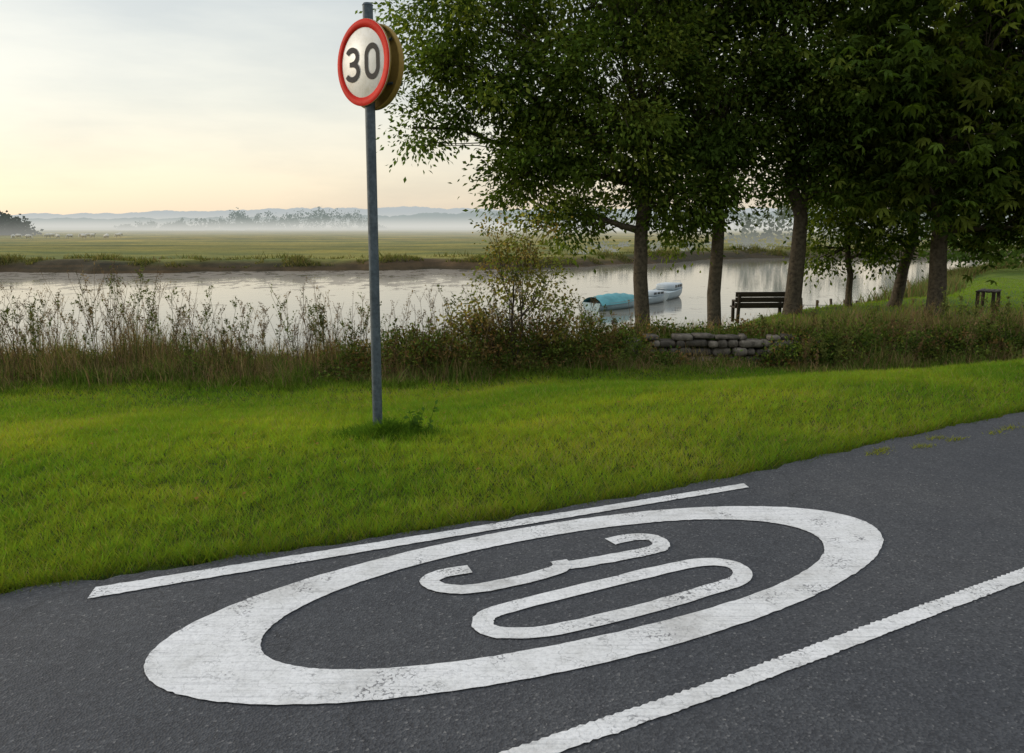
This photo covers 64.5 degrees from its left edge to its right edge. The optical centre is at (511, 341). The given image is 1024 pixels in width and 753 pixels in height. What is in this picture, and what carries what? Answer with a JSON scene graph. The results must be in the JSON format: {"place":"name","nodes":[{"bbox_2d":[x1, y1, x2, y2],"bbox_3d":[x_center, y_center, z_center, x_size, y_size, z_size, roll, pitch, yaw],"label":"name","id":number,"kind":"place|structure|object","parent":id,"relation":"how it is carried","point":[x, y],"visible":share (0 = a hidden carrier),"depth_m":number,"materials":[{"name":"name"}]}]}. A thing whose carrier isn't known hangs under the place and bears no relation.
{"place":"outdoors","nodes":[
{"label":"outdoors","id":0,"kind":"place"},
{"bbox_2d":[10,206,838,218],"bbox_3d":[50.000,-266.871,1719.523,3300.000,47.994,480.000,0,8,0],"label":"distant hills","id":1,"kind":"structure","parent":0,"point":[383,211],"depth_m":1702.62,"materials":[{"name":"grey"}]},
{"bbox_2d":[0,244,926,267],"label":"bank grass","id":2,"kind":"structure","parent":0,"point":[295,259],"depth_m":68.61,"materials":[{"name":"green plant"}]},
{"bbox_2d":[0,0,1016,214],"label":"sky","id":3,"kind":"structure","parent":0,"point":[107,106],"materials":[{"name":"white"}]},
{"bbox_2d":[0,412,1023,752],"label":"road","id":4,"kind":"structure","parent":0,"point":[944,516],"depth_m":2.97,"materials":[{"name":"grey asphalt"}]},
{"bbox_2d":[88,483,747,597],"bbox_3d":[-0.181,0.932,3.995,3.392,0.001,0.109,-4,9,-24],"label":"edge line marking","id":5,"kind":"object","parent":4,"relation":"on","point":[116,588],"visible":1,"depth_m":3.77,"materials":[{"name":"paint"}]},
{"bbox_2d":[144,506,883,704],"bbox_3d":[0.267,1.011,3.444,3.339,0.001,1.248,-4,9,-26],"label":"speed roundel marking","id":6,"kind":"object","parent":4,"relation":"on","point":[219,656],"visible":1,"depth_m":2.97,"materials":[{"name":"paint"}]},
{"bbox_2d":[420,533,669,593],"bbox_3d":[0.188,0.986,3.620,1.223,0.001,0.286,-4,9,-25],"label":"digit three marking","id":7,"kind":"object","parent":4,"relation":"on","point":[430,581],"visible":1,"depth_m":3.53,"materials":[{"name":"paint"}]},
{"bbox_2d":[472,558,752,637],"bbox_3d":[0.451,1.033,3.293,1.304,0.001,0.346,-4,9,-28],"label":"digit zero marking","id":8,"kind":"object","parent":4,"relation":"on","point":[483,619],"visible":1,"depth_m":3.25,"materials":[{"name":"paint"}]},
{"bbox_2d":[499,567,1023,752],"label":"line marking","id":9,"kind":"object","parent":4,"relation":"on","point":[589,731],"visible":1,"depth_m":2.71,"materials":[{"name":"paint"}]},
{"bbox_2d":[866,424,1022,455],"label":"road edge weeds","id":10,"kind":"object","parent":4,"relation":"on","point":[880,449],"visible":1,"depth_m":5.65,"materials":[{"name":"green plant"}]},
{"bbox_2d":[0,358,1023,595],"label":"lawn grass","id":11,"kind":"structure","parent":0,"point":[167,420],"depth_m":5.61,"materials":[{"name":"green plant"}]},
{"bbox_2d":[0,227,1023,593],"bbox_3d":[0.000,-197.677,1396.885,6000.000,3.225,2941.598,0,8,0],"label":"ground","id":12,"kind":"structure","parent":0,"point":[262,243],"depth_m":63.08,"materials":[{"name":"green plant"}]},
{"bbox_2d":[0,210,43,235],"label":"field trees","id":13,"kind":"object","parent":12,"relation":"on","point":[10,225],"visible":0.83,"depth_m":204.80,"materials":[{"name":"grey plant"}]},
{"bbox_2d":[1,341,382,381],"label":"nettle bed","id":14,"kind":"object","parent":12,"relation":"on","point":[324,372],"visible":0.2,"depth_m":12.51,"materials":[{"name":"green plant"}]},
{"bbox_2d":[0,253,414,384],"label":"dock and willowherb","id":15,"kind":"object","parent":12,"relation":"on","point":[187,351],"visible":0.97,"depth_m":12.64,"materials":[{"name":"brown plant"}]},
{"bbox_2d":[337,2,403,424],"bbox_3d":[-1.020,-0.762,5.991,0.608,3.306,0.127,7,11,41],"label":"speed limit sign","id":16,"kind":"object","parent":12,"relation":"on","point":[370,64],"visible":0.98,"depth_m":5.84,"materials":[{"name":"grey metal"}]},
{"bbox_2d":[290,416,467,446],"bbox_3d":[-0.826,0.672,6.204,1.725,0.222,0.995,-2,8,-13],"label":"grass tuft","id":17,"kind":"object","parent":12,"relation":"on","point":[391,427],"visible":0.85,"depth_m":6.07,"materials":[{"name":"green plant"}]},
{"bbox_2d":[403,400,438,432],"bbox_3d":[-0.691,0.586,6.145,0.285,0.296,0.144,0,8,0],"label":"verge weed","id":18,"kind":"object","parent":12,"relation":"on","point":[414,422],"visible":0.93,"depth_m":6.14,"materials":[{"name":"green plant"}]},
{"bbox_2d":[318,303,639,380],"bbox_3d":[-0.405,0.104,13.150,5.381,1.451,2.090,-1,8,-8],"label":"bramble scrub","id":19,"kind":"object","parent":12,"relation":"on","point":[546,350],"visible":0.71,"depth_m":12.89,"materials":[{"name":"green plant"}]},
{"bbox_2d":[0,355,1016,396],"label":"verge long grass","id":20,"kind":"structure","parent":12,"relation":"on","point":[68,383],"depth_m":11.95,"materials":[{"name":"plant"}]},
{"bbox_2d":[429,197,588,368],"bbox_3d":[-0.047,-0.830,12.914,2.581,2.904,1.500,0,8,0],"label":"sapling","id":21,"kind":"object","parent":12,"relation":"on","point":[516,272],"visible":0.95,"depth_m":12.84,"materials":[{"name":"green plant"}]},
{"bbox_2d":[0,302,1023,392],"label":"riverside long grass","id":22,"kind":"structure","parent":12,"relation":"on","point":[173,374],"depth_m":12.89,"materials":[{"name":"green plant"}]},
{"bbox_2d":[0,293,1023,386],"bbox_3d":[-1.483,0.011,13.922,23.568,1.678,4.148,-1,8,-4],"label":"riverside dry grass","id":23,"kind":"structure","parent":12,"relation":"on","point":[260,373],"depth_m":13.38,"materials":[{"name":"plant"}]},
{"bbox_2d":[114,206,923,230],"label":"hedgerow trees","id":24,"kind":"object","parent":12,"relation":"on","point":[245,224],"visible":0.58,"depth_m":424.47,"materials":[{"name":"grey plant"}]},
{"bbox_2d":[390,282,652,378],"bbox_3d":[0.069,-0.289,13.567,4.343,1.484,2.604,-2,8,-13],"label":"dock and willowherb","id":25,"kind":"object","parent":12,"relation":"on","point":[415,334],"visible":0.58,"depth_m":12.99,"materials":[{"name":"green plant"}]},
{"bbox_2d":[355,0,781,325],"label":"ash tree","id":26,"kind":"object","parent":12,"relation":"on","point":[551,134],"visible":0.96,"depth_m":17.76,"materials":[{"name":"green plant"}]},
{"bbox_2d":[587,0,851,327],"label":"ash tree","id":27,"kind":"object","parent":12,"relation":"on","point":[713,117],"visible":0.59,"depth_m":18.25,"materials":[{"name":"green plant"}]},
{"bbox_2d":[624,333,819,362],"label":"stone wall","id":28,"kind":"structure","parent":12,"relation":"on","point":[748,347],"depth_m":14.06,"materials":[{"name":"grey stone"}]},
{"bbox_2d":[730,292,784,323],"bbox_3d":[6.889,-0.949,22.570,1.540,0.880,0.588,0,8,-3],"label":"park bench","id":29,"kind":"object","parent":12,"relation":"on","point":[778,297],"visible":0.68,"depth_m":22.31,"materials":[{"name":"brown wood"}]},
{"bbox_2d":[548,204,1007,253],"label":"distant trees","id":30,"kind":"object","parent":12,"relation":"on","point":[745,241],"visible":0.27,"depth_m":104.44,"materials":[{"name":"green plant"}]},
{"bbox_2d":[640,0,923,314],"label":"ash tree","id":31,"kind":"object","parent":12,"relation":"on","point":[812,126],"visible":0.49,"depth_m":18.20,"materials":[{"name":"green plant"}]},
{"bbox_2d":[588,309,1023,370],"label":"bramble scrub","id":32,"kind":"object","parent":12,"relation":"on","point":[786,353],"visible":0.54,"depth_m":13.81,"materials":[{"name":"green plant"}]},
{"bbox_2d":[801,298,857,308],"bbox_3d":[11.696,-1.070,28.547,0.138,1.641,10.328,7,11,41],"label":"post and wire fence","id":33,"kind":"object","parent":12,"relation":"on","point":[830,300],"visible":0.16,"depth_m":26.87,"materials":[{"name":"brown wood"}]},
{"bbox_2d":[636,277,1023,334],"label":"meadow grass","id":34,"kind":"structure","parent":12,"relation":"on","point":[955,295],"depth_m":22.58,"materials":[{"name":"green plant"}]},
{"bbox_2d":[774,164,925,306],"bbox_3d":[8.895,-3.707,21.325,4.226,5.826,4.228,0,8,0],"label":"rowan tree","id":35,"kind":"object","parent":12,"relation":"on","point":[866,254],"visible":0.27,"depth_m":21.09,"materials":[{"name":"green plant"}]},
{"bbox_2d":[750,0,1023,315],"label":"horse chestnut tree","id":36,"kind":"object","parent":12,"relation":"on","point":[947,162],"visible":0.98,"depth_m":17.11,"materials":[{"name":"green plant"}]},
{"bbox_2d":[759,285,1023,370],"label":"dock and willowherb","id":37,"kind":"object","parent":12,"relation":"on","point":[945,306],"visible":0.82,"depth_m":13.84,"materials":[{"name":"green plant"}]},
{"bbox_2d":[807,2,1014,306],"bbox_3d":[10.472,-5.401,21.143,5.615,9.251,5.654,7,11,41],"label":"ash tree","id":38,"kind":"object","parent":12,"relation":"on","point":[898,290],"visible":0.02,"depth_m":21.55,"materials":[{"name":"green plant"}]},
{"bbox_2d":[825,253,1023,305],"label":"reed bed","id":39,"kind":"object","parent":12,"relation":"on","point":[954,279],"visible":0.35,"depth_m":36.39,"materials":[{"name":"green plant"}]},
{"bbox_2d":[914,214,1023,272],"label":"riverside trees","id":40,"kind":"object","parent":12,"relation":"on","point":[1003,253],"visible":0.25,"depth_m":47.41,"materials":[{"name":"green plant"}]},
{"bbox_2d":[975,289,1001,307],"bbox_3d":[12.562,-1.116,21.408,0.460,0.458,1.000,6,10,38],"label":"picnic table","id":41,"kind":"object","parent":12,"relation":"on","point":[993,291],"visible":0.77,"depth_m":21.19,"materials":[{"name":"brown wood"}]},
{"bbox_2d":[0,256,1023,357],"bbox_3d":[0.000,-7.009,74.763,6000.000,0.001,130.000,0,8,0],"label":"river","id":42,"kind":"structure","parent":0,"point":[397,287],"depth_m":44.57,"materials":[{"name":"grey liquid"}]},
{"bbox_2d":[582,293,633,310],"bbox_3d":[4.550,-1.761,36.117,2.904,0.768,1.255,-7,11,-40],"label":"covered boat","id":43,"kind":"object","parent":42,"relation":"on","point":[614,301],"visible":0.81,"depth_m":35.49,"materials":[{"name":"fabric"}]},
{"bbox_2d":[648,288,664,303],"bbox_3d":[6.600,-2.099,38.695,1.040,0.669,2.704,7,11,40],"label":"cabin cruiser","id":44,"kind":"object","parent":42,"relation":"on","point":[656,296],"visible":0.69,"depth_m":38.32,"materials":[{"name":"paint"}]},
{"bbox_2d":[653,280,681,299],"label":"cabin cruiser","id":45,"kind":"object","parent":42,"relation":"on","point":[673,290],"visible":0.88,"depth_m":41.01,"materials":[{"name":"paint"}]},
{"bbox_2d":[21,210,1007,227],"bbox_3d":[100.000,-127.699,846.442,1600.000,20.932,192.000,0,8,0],"label":"wooded hill","id":46,"kind":"structure","parent":0,"point":[426,220],"depth_m":817.50,"materials":[{"name":"grey plant"}]}
]}

